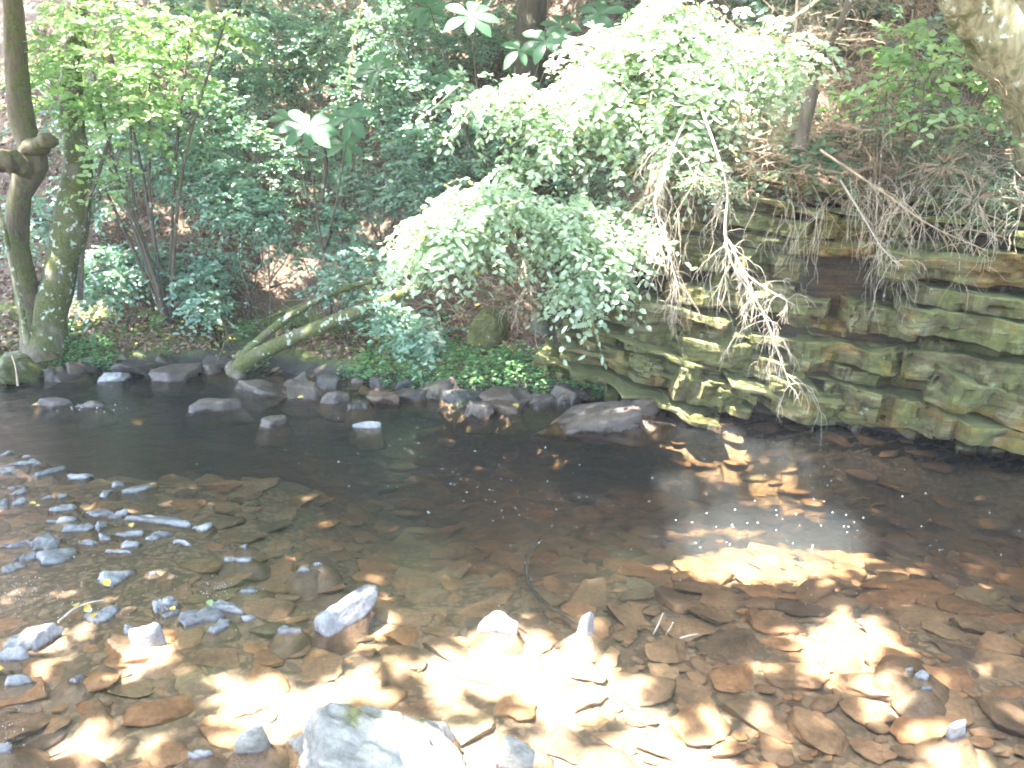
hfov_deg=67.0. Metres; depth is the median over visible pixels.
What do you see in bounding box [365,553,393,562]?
streambed stone
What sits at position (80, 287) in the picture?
tree
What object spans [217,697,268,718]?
streambed stone
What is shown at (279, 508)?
streambed stone
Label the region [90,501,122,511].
streambed stone
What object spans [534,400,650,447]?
bank rock
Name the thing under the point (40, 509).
streambed stone
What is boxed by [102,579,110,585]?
fallen leaf
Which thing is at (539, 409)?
bank rock
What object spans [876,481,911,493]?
streambed stone
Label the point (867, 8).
brush
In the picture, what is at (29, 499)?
streambed stone
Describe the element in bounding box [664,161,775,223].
brush
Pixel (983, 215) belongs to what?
root fringe
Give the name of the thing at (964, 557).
streambed stone
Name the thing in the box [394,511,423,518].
streambed stone
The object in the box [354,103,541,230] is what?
shrub
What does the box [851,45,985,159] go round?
brush
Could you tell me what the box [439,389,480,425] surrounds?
bank rock
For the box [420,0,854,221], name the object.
overhanging tree
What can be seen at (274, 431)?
stream rock
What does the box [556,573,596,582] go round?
streambed stone
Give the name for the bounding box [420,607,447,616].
streambed stone
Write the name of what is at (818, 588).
streambed stone
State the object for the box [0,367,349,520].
water
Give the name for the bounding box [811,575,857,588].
streambed stone
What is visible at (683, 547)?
streambed stone
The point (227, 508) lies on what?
streambed stone
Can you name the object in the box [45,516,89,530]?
streambed stone
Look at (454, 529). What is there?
streambed stone
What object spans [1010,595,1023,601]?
streambed stone
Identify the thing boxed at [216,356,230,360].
bank rock
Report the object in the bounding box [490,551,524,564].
streambed stone
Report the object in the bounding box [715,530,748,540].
streambed stone
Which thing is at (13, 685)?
stream stone
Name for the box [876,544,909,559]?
streambed stone
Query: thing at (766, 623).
streambed stone
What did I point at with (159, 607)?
stream stone
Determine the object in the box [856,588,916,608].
streambed stone
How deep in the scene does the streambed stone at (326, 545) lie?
4.93 m
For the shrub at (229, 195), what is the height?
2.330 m
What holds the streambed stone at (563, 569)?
on the stream bed
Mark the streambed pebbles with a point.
(596, 754)
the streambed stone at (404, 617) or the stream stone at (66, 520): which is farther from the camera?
the stream stone at (66, 520)
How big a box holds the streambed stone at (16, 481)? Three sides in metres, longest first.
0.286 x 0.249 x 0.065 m
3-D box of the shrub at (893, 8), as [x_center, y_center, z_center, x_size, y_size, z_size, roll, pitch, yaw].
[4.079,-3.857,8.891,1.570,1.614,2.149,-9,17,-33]
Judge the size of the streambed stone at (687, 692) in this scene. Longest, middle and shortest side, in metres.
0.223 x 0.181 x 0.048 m
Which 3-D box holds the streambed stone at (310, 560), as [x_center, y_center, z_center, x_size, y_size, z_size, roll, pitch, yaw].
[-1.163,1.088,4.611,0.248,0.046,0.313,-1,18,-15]
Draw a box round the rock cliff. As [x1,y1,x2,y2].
[532,147,1023,457]
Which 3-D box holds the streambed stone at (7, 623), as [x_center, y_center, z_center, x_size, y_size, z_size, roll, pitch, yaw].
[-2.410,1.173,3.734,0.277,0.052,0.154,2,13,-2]
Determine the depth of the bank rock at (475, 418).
7.13 m
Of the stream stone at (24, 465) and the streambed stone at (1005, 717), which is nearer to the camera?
the streambed stone at (1005, 717)
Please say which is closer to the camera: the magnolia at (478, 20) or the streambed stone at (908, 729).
the streambed stone at (908, 729)
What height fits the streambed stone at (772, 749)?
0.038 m
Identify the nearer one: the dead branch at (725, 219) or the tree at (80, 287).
the dead branch at (725, 219)
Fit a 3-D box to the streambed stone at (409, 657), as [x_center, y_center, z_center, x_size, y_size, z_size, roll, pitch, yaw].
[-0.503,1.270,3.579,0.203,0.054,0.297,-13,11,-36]
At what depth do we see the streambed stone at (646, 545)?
5.49 m
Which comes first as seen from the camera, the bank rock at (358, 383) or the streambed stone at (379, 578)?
the streambed stone at (379, 578)
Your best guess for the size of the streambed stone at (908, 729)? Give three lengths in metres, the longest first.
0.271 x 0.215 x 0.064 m
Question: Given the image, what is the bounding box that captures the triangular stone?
[222,723,289,767]
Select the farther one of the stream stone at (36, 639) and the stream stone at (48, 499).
the stream stone at (48, 499)
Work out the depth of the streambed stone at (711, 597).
4.19 m
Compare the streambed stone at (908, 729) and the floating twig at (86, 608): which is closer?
the streambed stone at (908, 729)
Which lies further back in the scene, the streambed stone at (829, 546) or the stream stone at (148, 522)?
the streambed stone at (829, 546)
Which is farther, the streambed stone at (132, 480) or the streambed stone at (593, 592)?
the streambed stone at (132, 480)
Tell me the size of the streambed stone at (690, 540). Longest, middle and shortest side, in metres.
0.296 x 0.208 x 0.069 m
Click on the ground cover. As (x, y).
(515, 356)
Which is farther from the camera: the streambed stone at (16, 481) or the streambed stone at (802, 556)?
the streambed stone at (16, 481)
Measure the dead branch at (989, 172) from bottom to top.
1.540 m
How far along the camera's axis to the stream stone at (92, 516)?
4.94 m
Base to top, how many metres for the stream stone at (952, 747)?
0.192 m
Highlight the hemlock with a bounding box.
[878,105,1023,252]
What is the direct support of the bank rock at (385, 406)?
on the stream bed
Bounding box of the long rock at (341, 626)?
[311,583,377,655]
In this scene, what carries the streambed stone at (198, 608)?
on the stream bed
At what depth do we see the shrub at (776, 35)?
8.29 m
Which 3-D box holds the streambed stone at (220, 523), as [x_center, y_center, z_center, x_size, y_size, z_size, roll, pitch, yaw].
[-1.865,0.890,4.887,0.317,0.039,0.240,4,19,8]
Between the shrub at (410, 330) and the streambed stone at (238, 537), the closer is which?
the streambed stone at (238, 537)
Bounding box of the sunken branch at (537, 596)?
[524,538,578,625]
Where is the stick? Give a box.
[11,355,18,385]
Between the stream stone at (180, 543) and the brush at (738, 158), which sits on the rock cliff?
the brush at (738, 158)
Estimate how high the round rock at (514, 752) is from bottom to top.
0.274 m
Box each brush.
[86,198,225,262]
[173,248,321,322]
[213,286,370,358]
[251,262,471,326]
[279,242,442,305]
[306,236,466,337]
[338,211,519,307]
[375,280,529,349]
[452,241,551,345]
[592,132,850,256]
[597,90,868,223]
[615,86,865,178]
[623,118,894,205]
[641,99,883,222]
[654,102,1005,236]
[657,1,866,159]
[664,161,775,223]
[667,101,990,205]
[673,10,1003,177]
[685,1,993,170]
[708,38,904,178]
[712,101,923,252]
[722,1,880,96]
[726,68,963,208]
[731,12,962,139]
[736,42,992,204]
[740,0,933,120]
[765,12,1023,247]
[769,0,946,39]
[772,0,964,114]
[777,33,998,193]
[779,0,937,40]
[785,55,1013,246]
[788,53,1022,185]
[797,141,1023,243]
[799,82,1013,180]
[827,101,1023,268]
[835,86,1013,200]
[843,0,946,62]
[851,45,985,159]
[878,100,1013,205]
[893,74,1006,174]
[908,152,1023,207]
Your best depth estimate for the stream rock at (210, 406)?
7.30 m
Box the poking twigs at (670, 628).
[652,613,697,638]
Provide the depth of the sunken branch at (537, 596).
4.05 m
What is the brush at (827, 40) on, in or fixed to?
on the hillside
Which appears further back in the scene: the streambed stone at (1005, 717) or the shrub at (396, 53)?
the shrub at (396, 53)
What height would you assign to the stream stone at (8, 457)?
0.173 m
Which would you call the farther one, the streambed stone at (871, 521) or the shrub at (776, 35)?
the shrub at (776, 35)
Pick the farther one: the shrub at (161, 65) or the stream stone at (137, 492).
the shrub at (161, 65)
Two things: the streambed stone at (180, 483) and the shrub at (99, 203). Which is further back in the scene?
the shrub at (99, 203)
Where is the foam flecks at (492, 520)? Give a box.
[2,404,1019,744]
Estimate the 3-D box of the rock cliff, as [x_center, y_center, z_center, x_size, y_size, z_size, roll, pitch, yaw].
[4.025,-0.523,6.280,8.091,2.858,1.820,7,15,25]
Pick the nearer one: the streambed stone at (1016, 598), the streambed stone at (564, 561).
the streambed stone at (1016, 598)
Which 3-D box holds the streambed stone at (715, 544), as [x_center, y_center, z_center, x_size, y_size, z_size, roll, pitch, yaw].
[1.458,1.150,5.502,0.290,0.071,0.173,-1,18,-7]
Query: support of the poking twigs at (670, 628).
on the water
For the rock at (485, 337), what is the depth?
8.37 m
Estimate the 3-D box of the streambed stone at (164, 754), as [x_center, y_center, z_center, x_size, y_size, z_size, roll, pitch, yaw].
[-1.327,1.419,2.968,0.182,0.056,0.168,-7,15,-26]
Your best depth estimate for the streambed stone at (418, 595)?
4.21 m
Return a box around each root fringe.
[599,177,695,289]
[727,184,825,295]
[827,176,914,309]
[867,176,973,280]
[933,175,1023,292]
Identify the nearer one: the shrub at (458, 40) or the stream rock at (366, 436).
the stream rock at (366, 436)
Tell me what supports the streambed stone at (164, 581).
on the stream bed
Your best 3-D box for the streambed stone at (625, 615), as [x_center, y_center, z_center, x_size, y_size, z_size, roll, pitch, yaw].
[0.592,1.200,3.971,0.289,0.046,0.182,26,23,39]
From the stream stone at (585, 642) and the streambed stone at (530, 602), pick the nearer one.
the stream stone at (585, 642)
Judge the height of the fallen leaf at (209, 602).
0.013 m
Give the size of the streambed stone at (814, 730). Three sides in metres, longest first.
0.279 x 0.218 x 0.066 m
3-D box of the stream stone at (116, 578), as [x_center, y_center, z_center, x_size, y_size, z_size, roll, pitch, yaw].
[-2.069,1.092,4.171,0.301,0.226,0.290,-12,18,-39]
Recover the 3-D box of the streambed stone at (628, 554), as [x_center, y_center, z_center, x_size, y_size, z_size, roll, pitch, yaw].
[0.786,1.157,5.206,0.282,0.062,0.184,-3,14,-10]
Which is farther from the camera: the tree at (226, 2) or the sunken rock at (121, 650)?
the tree at (226, 2)
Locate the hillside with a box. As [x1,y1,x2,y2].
[0,0,1023,471]
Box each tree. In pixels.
[0,0,92,366]
[77,132,112,300]
[206,0,217,98]
[217,0,240,81]
[224,261,462,390]
[317,146,327,223]
[344,0,366,119]
[373,153,697,369]
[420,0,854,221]
[511,0,546,91]
[791,0,799,61]
[809,0,852,87]
[938,0,1023,173]
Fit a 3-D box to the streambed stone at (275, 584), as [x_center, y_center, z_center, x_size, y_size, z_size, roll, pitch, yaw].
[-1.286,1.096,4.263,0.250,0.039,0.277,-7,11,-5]
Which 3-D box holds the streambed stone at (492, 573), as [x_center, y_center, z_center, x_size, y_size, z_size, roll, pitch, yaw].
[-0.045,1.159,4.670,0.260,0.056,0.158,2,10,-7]
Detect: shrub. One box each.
[0,61,126,266]
[43,237,196,331]
[45,96,174,282]
[84,2,259,140]
[103,75,320,320]
[113,0,293,138]
[152,152,313,339]
[156,238,262,339]
[176,3,367,288]
[195,42,430,216]
[233,0,451,125]
[256,162,397,327]
[282,57,443,246]
[294,234,396,342]
[296,0,516,118]
[343,0,449,210]
[350,56,494,209]
[350,280,468,380]
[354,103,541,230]
[388,0,556,104]
[409,79,641,279]
[567,0,753,62]
[683,0,865,178]
[719,0,891,46]
[725,0,856,115]
[755,86,969,327]
[815,0,927,68]
[867,12,1009,144]
[871,103,1023,208]
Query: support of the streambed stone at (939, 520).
on the stream bed
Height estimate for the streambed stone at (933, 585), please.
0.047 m
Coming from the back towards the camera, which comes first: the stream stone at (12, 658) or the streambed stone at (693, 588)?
the streambed stone at (693, 588)
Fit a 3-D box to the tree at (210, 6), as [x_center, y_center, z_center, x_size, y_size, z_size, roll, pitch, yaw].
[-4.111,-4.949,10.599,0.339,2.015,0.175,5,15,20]
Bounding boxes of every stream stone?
[0,450,19,466]
[0,467,32,483]
[0,485,37,496]
[0,498,12,516]
[0,539,32,549]
[0,562,30,573]
[0,645,29,670]
[0,674,49,714]
[0,742,51,767]
[3,461,34,472]
[3,623,63,652]
[4,487,34,499]
[10,496,31,511]
[11,551,36,564]
[12,455,52,467]
[27,458,48,477]
[30,532,66,551]
[32,466,69,480]
[32,495,54,504]
[36,547,83,566]
[42,519,57,527]
[48,502,82,516]
[50,674,97,708]
[53,493,74,504]
[56,516,82,523]
[57,473,94,485]
[58,522,96,537]
[75,539,102,548]
[81,509,115,522]
[82,605,120,624]
[90,521,115,537]
[93,489,117,502]
[96,533,118,544]
[97,570,138,587]
[104,549,132,555]
[106,509,131,524]
[108,480,137,492]
[114,530,144,540]
[116,485,160,500]
[116,540,143,550]
[121,514,192,529]
[123,624,138,634]
[128,622,166,647]
[143,530,174,543]
[146,571,159,577]
[150,596,183,617]
[158,609,179,623]
[172,539,191,546]
[173,749,227,767]
[177,606,225,632]
[187,522,217,536]
[202,618,241,646]
[210,599,245,621]
[215,556,236,575]
[227,587,275,607]
[234,543,259,555]
[235,557,270,581]
[236,615,269,638]
[268,625,312,658]
[284,567,334,599]
[309,562,342,593]
[466,610,524,655]
[554,612,616,662]
[888,670,949,705]
[890,686,946,715]
[901,667,914,676]
[908,719,979,767]
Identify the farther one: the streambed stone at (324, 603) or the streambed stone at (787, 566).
the streambed stone at (787, 566)
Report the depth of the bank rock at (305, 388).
7.70 m
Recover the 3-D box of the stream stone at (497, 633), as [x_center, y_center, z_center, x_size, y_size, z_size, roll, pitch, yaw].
[-0.068,1.209,3.638,0.333,0.288,0.223,0,14,0]
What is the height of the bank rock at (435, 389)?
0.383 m
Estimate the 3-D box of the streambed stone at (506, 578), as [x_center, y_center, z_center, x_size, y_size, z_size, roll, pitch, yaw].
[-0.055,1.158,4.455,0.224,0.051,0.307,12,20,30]
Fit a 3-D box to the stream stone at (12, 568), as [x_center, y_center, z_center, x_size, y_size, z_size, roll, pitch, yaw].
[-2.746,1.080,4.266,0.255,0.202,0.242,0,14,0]
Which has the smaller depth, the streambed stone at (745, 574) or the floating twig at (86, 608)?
the floating twig at (86, 608)
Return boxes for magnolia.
[268,53,404,331]
[408,0,627,287]
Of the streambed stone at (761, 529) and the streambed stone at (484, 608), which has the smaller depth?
the streambed stone at (484, 608)
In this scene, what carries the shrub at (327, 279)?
on the hillside
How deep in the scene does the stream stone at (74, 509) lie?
5.01 m
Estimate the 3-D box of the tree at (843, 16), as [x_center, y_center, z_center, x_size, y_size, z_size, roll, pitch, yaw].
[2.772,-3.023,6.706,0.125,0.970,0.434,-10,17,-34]
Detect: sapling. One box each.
[0,0,271,325]
[818,7,1023,301]
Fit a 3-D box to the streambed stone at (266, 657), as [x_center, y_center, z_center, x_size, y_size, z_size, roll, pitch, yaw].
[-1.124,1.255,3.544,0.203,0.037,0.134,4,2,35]
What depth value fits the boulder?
2.69 m
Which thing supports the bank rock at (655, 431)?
in the water
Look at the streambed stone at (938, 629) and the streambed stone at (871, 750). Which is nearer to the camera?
the streambed stone at (871, 750)
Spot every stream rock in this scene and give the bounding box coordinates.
[29,397,74,424]
[74,400,118,428]
[180,398,254,429]
[255,414,296,447]
[348,421,386,450]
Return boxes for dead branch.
[497,214,583,362]
[610,111,714,342]
[681,104,826,443]
[727,240,815,323]
[744,0,823,62]
[819,149,1010,316]
[839,180,928,334]
[915,121,1023,253]
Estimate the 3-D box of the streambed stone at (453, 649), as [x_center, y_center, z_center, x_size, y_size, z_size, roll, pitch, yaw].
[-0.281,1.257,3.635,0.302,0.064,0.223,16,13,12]
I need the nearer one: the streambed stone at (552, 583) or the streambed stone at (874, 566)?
the streambed stone at (552, 583)
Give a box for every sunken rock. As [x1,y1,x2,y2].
[104,629,178,663]
[871,655,941,701]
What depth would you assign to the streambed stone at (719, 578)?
4.57 m
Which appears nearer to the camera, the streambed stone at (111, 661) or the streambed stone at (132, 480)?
the streambed stone at (111, 661)
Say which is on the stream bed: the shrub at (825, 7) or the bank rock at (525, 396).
the bank rock at (525, 396)
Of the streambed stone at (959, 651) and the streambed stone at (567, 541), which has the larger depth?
the streambed stone at (567, 541)
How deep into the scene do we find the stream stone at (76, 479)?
5.57 m
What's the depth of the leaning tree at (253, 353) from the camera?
8.58 m
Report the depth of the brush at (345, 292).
9.08 m
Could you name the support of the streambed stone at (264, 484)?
on the stream bed
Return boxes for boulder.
[285,702,466,767]
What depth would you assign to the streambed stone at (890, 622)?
3.88 m
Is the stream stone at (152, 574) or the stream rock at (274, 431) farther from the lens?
the stream rock at (274, 431)
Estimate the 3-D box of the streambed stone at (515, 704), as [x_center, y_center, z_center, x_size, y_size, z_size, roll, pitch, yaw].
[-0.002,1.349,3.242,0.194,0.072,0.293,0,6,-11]
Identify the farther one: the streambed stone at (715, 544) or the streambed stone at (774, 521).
the streambed stone at (774, 521)
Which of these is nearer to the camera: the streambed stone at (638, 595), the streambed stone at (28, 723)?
the streambed stone at (28, 723)
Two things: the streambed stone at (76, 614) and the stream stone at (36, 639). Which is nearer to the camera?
the stream stone at (36, 639)
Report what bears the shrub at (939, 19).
on the hillside
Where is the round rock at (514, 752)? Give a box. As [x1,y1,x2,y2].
[495,735,534,767]
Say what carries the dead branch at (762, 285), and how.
attached to the dead branch at (725, 219)
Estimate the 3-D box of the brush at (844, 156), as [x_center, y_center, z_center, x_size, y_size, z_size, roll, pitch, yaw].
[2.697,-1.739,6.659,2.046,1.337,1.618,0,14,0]
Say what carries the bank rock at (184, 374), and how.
on the stream bed
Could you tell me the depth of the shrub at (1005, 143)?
6.32 m
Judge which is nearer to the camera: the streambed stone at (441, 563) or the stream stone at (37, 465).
the streambed stone at (441, 563)
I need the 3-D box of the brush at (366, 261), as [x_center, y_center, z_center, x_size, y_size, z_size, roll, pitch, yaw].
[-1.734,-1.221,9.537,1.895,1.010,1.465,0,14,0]
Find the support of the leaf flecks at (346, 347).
on the ground cover
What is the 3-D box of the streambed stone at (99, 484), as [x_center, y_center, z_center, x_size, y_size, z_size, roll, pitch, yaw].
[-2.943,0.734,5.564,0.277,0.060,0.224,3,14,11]
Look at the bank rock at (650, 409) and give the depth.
7.13 m
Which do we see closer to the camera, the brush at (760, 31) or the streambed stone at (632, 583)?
the streambed stone at (632, 583)
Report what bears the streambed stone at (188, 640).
on the stream bed
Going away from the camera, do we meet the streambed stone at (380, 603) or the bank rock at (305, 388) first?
the streambed stone at (380, 603)
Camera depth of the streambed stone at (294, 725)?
3.11 m
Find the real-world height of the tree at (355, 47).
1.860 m
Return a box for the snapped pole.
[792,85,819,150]
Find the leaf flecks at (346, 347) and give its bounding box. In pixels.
[130,318,565,387]
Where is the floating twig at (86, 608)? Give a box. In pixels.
[57,599,103,622]
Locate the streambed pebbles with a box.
[0,376,1023,767]
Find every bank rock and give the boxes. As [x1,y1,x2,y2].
[0,350,46,390]
[39,361,98,394]
[65,362,87,374]
[75,353,125,362]
[87,372,131,398]
[110,360,168,392]
[148,362,203,397]
[155,354,173,364]
[202,354,218,362]
[202,358,233,390]
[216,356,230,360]
[230,379,286,412]
[281,376,323,417]
[283,379,292,388]
[291,371,309,380]
[313,390,349,422]
[316,373,341,388]
[319,378,341,396]
[344,400,376,430]
[347,377,364,389]
[366,390,403,421]
[369,373,390,390]
[393,388,431,418]
[395,378,416,390]
[422,377,458,418]
[434,310,451,329]
[436,388,459,413]
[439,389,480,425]
[452,400,494,434]
[478,386,523,408]
[488,399,528,434]
[514,386,532,405]
[523,392,556,428]
[530,310,549,336]
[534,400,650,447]
[550,382,589,405]
[554,393,578,409]
[556,399,571,418]
[623,397,667,421]
[639,419,675,442]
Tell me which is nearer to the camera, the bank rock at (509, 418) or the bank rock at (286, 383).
the bank rock at (509, 418)
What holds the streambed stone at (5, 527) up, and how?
on the stream bed
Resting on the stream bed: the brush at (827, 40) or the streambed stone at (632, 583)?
the streambed stone at (632, 583)
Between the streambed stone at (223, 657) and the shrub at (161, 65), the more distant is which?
the shrub at (161, 65)
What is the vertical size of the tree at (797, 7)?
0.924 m
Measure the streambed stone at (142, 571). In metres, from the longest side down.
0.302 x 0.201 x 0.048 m
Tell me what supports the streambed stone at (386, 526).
on the stream bed
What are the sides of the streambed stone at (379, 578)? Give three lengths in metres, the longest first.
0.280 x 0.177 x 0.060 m
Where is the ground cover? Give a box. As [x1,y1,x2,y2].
[1,202,635,397]
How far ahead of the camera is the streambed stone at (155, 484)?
5.46 m
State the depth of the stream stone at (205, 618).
3.72 m
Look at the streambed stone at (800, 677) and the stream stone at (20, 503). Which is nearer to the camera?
the streambed stone at (800, 677)
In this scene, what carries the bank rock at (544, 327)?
on the hillside
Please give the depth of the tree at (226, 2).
12.36 m
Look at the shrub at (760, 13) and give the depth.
8.00 m
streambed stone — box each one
[0,477,27,486]
[0,508,24,514]
[0,519,11,534]
[0,537,26,544]
[0,618,26,630]
[0,676,46,707]
[0,711,50,743]
[9,489,39,495]
[13,497,37,501]
[20,658,65,682]
[24,477,56,487]
[25,504,59,513]
[28,644,50,656]
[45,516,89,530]
[45,715,71,733]
[51,491,83,502]
[67,610,84,618]
[73,696,113,749]
[74,672,119,691]
[79,478,112,489]
[79,580,91,589]
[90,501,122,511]
[100,517,120,525]
[103,654,144,668]
[106,476,116,480]
[106,527,133,534]
[107,680,153,697]
[110,622,150,637]
[115,606,137,617]
[116,476,146,484]
[121,568,152,574]
[123,501,156,515]
[123,695,194,727]
[132,536,145,543]
[133,482,157,489]
[141,642,201,678]
[141,741,190,767]
[151,527,179,531]
[155,572,174,590]
[157,474,194,481]
[168,499,206,510]
[171,479,196,487]
[173,487,196,498]
[174,544,207,552]
[174,605,209,624]
[174,627,204,651]
[174,670,215,693]
[176,558,220,573]
[191,648,239,667]
[198,516,246,529]
[198,715,243,748]
[206,480,243,490]
[207,572,251,589]
[212,501,244,515]
[212,587,246,600]
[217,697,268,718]
[218,531,265,544]
[225,550,268,562]
[227,488,262,500]
[238,478,279,490]
[240,598,295,618]
[247,621,302,637]
[248,659,289,700]
[253,648,284,666]
[255,571,295,593]
[256,519,292,532]
[268,536,293,556]
[269,556,296,578]
[274,507,298,520]
[275,481,312,494]
[276,503,303,512]
[285,712,308,738]
[289,492,319,507]
[296,592,349,610]
[300,554,337,568]
[302,647,342,682]
[305,538,342,551]
[308,612,320,621]
[312,630,374,642]
[313,518,340,529]
[313,687,343,697]
[321,553,351,562]
[322,583,345,594]
[335,685,406,709]
[343,516,363,526]
[344,580,392,596]
[347,506,367,521]
[352,531,377,543]
[352,570,398,585]
[355,503,383,512]
[357,559,401,572]
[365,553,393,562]
[371,598,398,611]
[373,519,402,532]
[374,607,431,626]
[376,510,400,523]
[379,645,426,672]
[379,660,426,690]
[383,627,418,644]
[391,576,438,590]
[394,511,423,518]
[395,567,431,576]
[396,703,438,717]
[403,524,434,533]
[405,588,450,602]
[411,559,453,566]
[412,531,453,541]
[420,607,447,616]
[422,626,456,636]
[422,636,467,663]
[430,546,465,558]
[431,561,472,578]
[435,503,469,514]
[435,525,465,533]
[438,575,465,589]
[442,711,494,745]
[456,599,508,617]
[466,620,480,636]
[473,543,511,552]
[484,570,519,586]
[486,570,524,577]
[488,592,512,603]
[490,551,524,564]
[493,687,536,722]
[505,560,543,572]
[513,590,565,609]
[515,541,552,554]
[516,618,561,637]
[519,510,553,521]
[520,636,553,657]
[524,552,559,562]
[541,723,587,764]
[543,536,582,545]
[543,576,576,591]
[546,557,585,566]
[547,682,608,714]
[554,565,596,573]
[555,546,573,557]
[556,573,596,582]
[556,657,606,682]
[559,615,610,634]
[560,600,595,615]
[571,577,608,606]
[572,714,608,727]
[584,547,609,558]
[591,731,633,749]
[594,645,619,673]
[603,557,640,569]
[605,604,648,631]
[609,548,649,559]
[611,672,676,706]
[615,564,662,577]
[618,589,654,601]
[621,710,659,726]
[626,539,654,551]
[626,577,653,590]
[627,523,658,534]
[630,552,676,565]
[634,730,687,760]
[643,637,685,663]
[648,663,678,679]
[654,547,688,555]
[654,586,697,614]
[658,617,718,642]
[659,542,693,551]
[663,535,700,546]
[668,696,731,746]
[672,581,719,594]
[672,676,711,706]
[673,560,711,574]
[675,555,717,565]
[684,570,733,586]
[686,523,722,533]
[688,605,734,624]
[694,532,721,543]
[694,628,760,664]
[699,538,738,549]
[699,586,744,609]
[708,663,753,693]
[708,740,746,757]
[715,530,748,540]
[716,558,749,570]
[718,698,789,743]
[732,565,774,583]
[733,584,780,598]
[741,524,776,534]
[745,609,804,635]
[747,543,784,554]
[747,555,786,569]
[756,517,788,526]
[758,731,793,766]
[760,636,805,651]
[763,662,830,691]
[767,531,794,542]
[772,569,810,581]
[775,599,823,616]
[778,561,811,573]
[779,524,810,531]
[786,706,847,756]
[793,549,832,563]
[794,561,832,572]
[795,576,836,600]
[806,543,841,549]
[811,550,847,559]
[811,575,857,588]
[815,611,862,636]
[816,597,868,615]
[820,568,866,582]
[822,648,861,673]
[830,672,890,697]
[831,553,876,567]
[839,696,895,725]
[846,530,885,540]
[849,737,897,763]
[851,541,887,555]
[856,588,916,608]
[857,619,910,645]
[859,515,889,525]
[859,581,913,590]
[860,614,901,632]
[864,558,906,574]
[864,640,922,666]
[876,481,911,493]
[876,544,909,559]
[876,571,909,581]
[886,557,922,567]
[887,605,949,627]
[889,715,954,744]
[897,579,953,593]
[902,588,954,606]
[921,619,968,639]
[922,664,974,690]
[923,554,957,568]
[924,512,955,529]
[928,571,973,587]
[929,639,974,661]
[935,598,991,616]
[945,689,974,726]
[953,561,999,577]
[954,587,1002,604]
[954,613,1008,634]
[959,552,1001,567]
[966,519,1013,530]
[967,535,1008,543]
[974,631,1023,656]
[974,646,1023,680]
[975,695,1023,737]
[985,612,1023,622]
[989,582,1023,595]
[994,547,1022,560]
[994,572,1023,588]
[1007,473,1023,479]
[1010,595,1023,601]
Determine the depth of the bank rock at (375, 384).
8.20 m
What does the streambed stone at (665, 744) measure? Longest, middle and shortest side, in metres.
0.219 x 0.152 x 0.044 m
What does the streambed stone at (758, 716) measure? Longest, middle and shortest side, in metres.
0.315 x 0.183 x 0.069 m
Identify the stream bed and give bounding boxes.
[0,364,1023,767]
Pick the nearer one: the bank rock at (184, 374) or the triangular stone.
the triangular stone
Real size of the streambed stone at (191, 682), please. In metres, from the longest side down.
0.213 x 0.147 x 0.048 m
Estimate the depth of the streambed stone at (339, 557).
4.80 m
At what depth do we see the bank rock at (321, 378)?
8.35 m
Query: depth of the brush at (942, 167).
6.18 m
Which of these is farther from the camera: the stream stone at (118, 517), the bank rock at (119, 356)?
the bank rock at (119, 356)
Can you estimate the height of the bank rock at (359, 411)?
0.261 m
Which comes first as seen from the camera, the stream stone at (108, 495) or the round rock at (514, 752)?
the round rock at (514, 752)
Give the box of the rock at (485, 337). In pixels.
[466,305,509,354]
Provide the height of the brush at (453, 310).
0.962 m
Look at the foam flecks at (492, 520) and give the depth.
4.40 m
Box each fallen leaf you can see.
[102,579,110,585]
[206,599,212,605]
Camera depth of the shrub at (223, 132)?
9.60 m
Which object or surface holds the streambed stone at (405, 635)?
on the stream bed
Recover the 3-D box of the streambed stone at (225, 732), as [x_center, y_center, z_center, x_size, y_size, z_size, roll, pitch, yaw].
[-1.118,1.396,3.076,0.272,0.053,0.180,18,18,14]
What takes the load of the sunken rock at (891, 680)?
on the stream bed
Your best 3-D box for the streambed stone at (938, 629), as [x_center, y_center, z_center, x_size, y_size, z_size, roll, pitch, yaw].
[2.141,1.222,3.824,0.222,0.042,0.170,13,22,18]
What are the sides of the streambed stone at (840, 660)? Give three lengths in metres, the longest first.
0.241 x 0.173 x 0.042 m
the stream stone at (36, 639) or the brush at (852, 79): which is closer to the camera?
the stream stone at (36, 639)
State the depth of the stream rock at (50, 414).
7.49 m
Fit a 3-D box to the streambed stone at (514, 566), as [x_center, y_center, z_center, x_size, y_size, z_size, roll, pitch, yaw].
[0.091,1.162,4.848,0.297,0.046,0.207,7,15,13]
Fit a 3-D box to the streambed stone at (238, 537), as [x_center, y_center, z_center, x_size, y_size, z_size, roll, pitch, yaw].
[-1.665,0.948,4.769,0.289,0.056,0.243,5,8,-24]
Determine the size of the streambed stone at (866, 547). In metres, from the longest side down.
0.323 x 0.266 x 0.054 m
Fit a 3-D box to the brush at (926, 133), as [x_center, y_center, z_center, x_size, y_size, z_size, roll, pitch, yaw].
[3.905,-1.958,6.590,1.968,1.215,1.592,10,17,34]
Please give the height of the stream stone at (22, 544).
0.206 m
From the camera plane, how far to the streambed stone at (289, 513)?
5.19 m
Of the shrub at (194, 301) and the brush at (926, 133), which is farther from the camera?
the shrub at (194, 301)
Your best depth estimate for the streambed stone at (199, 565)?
4.30 m
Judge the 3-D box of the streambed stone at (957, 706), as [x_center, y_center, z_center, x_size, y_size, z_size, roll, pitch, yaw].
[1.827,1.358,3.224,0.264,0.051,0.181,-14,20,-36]
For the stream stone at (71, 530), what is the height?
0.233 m
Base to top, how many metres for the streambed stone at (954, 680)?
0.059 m
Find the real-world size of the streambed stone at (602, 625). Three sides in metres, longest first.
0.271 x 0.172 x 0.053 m
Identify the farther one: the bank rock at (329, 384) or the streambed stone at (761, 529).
the bank rock at (329, 384)

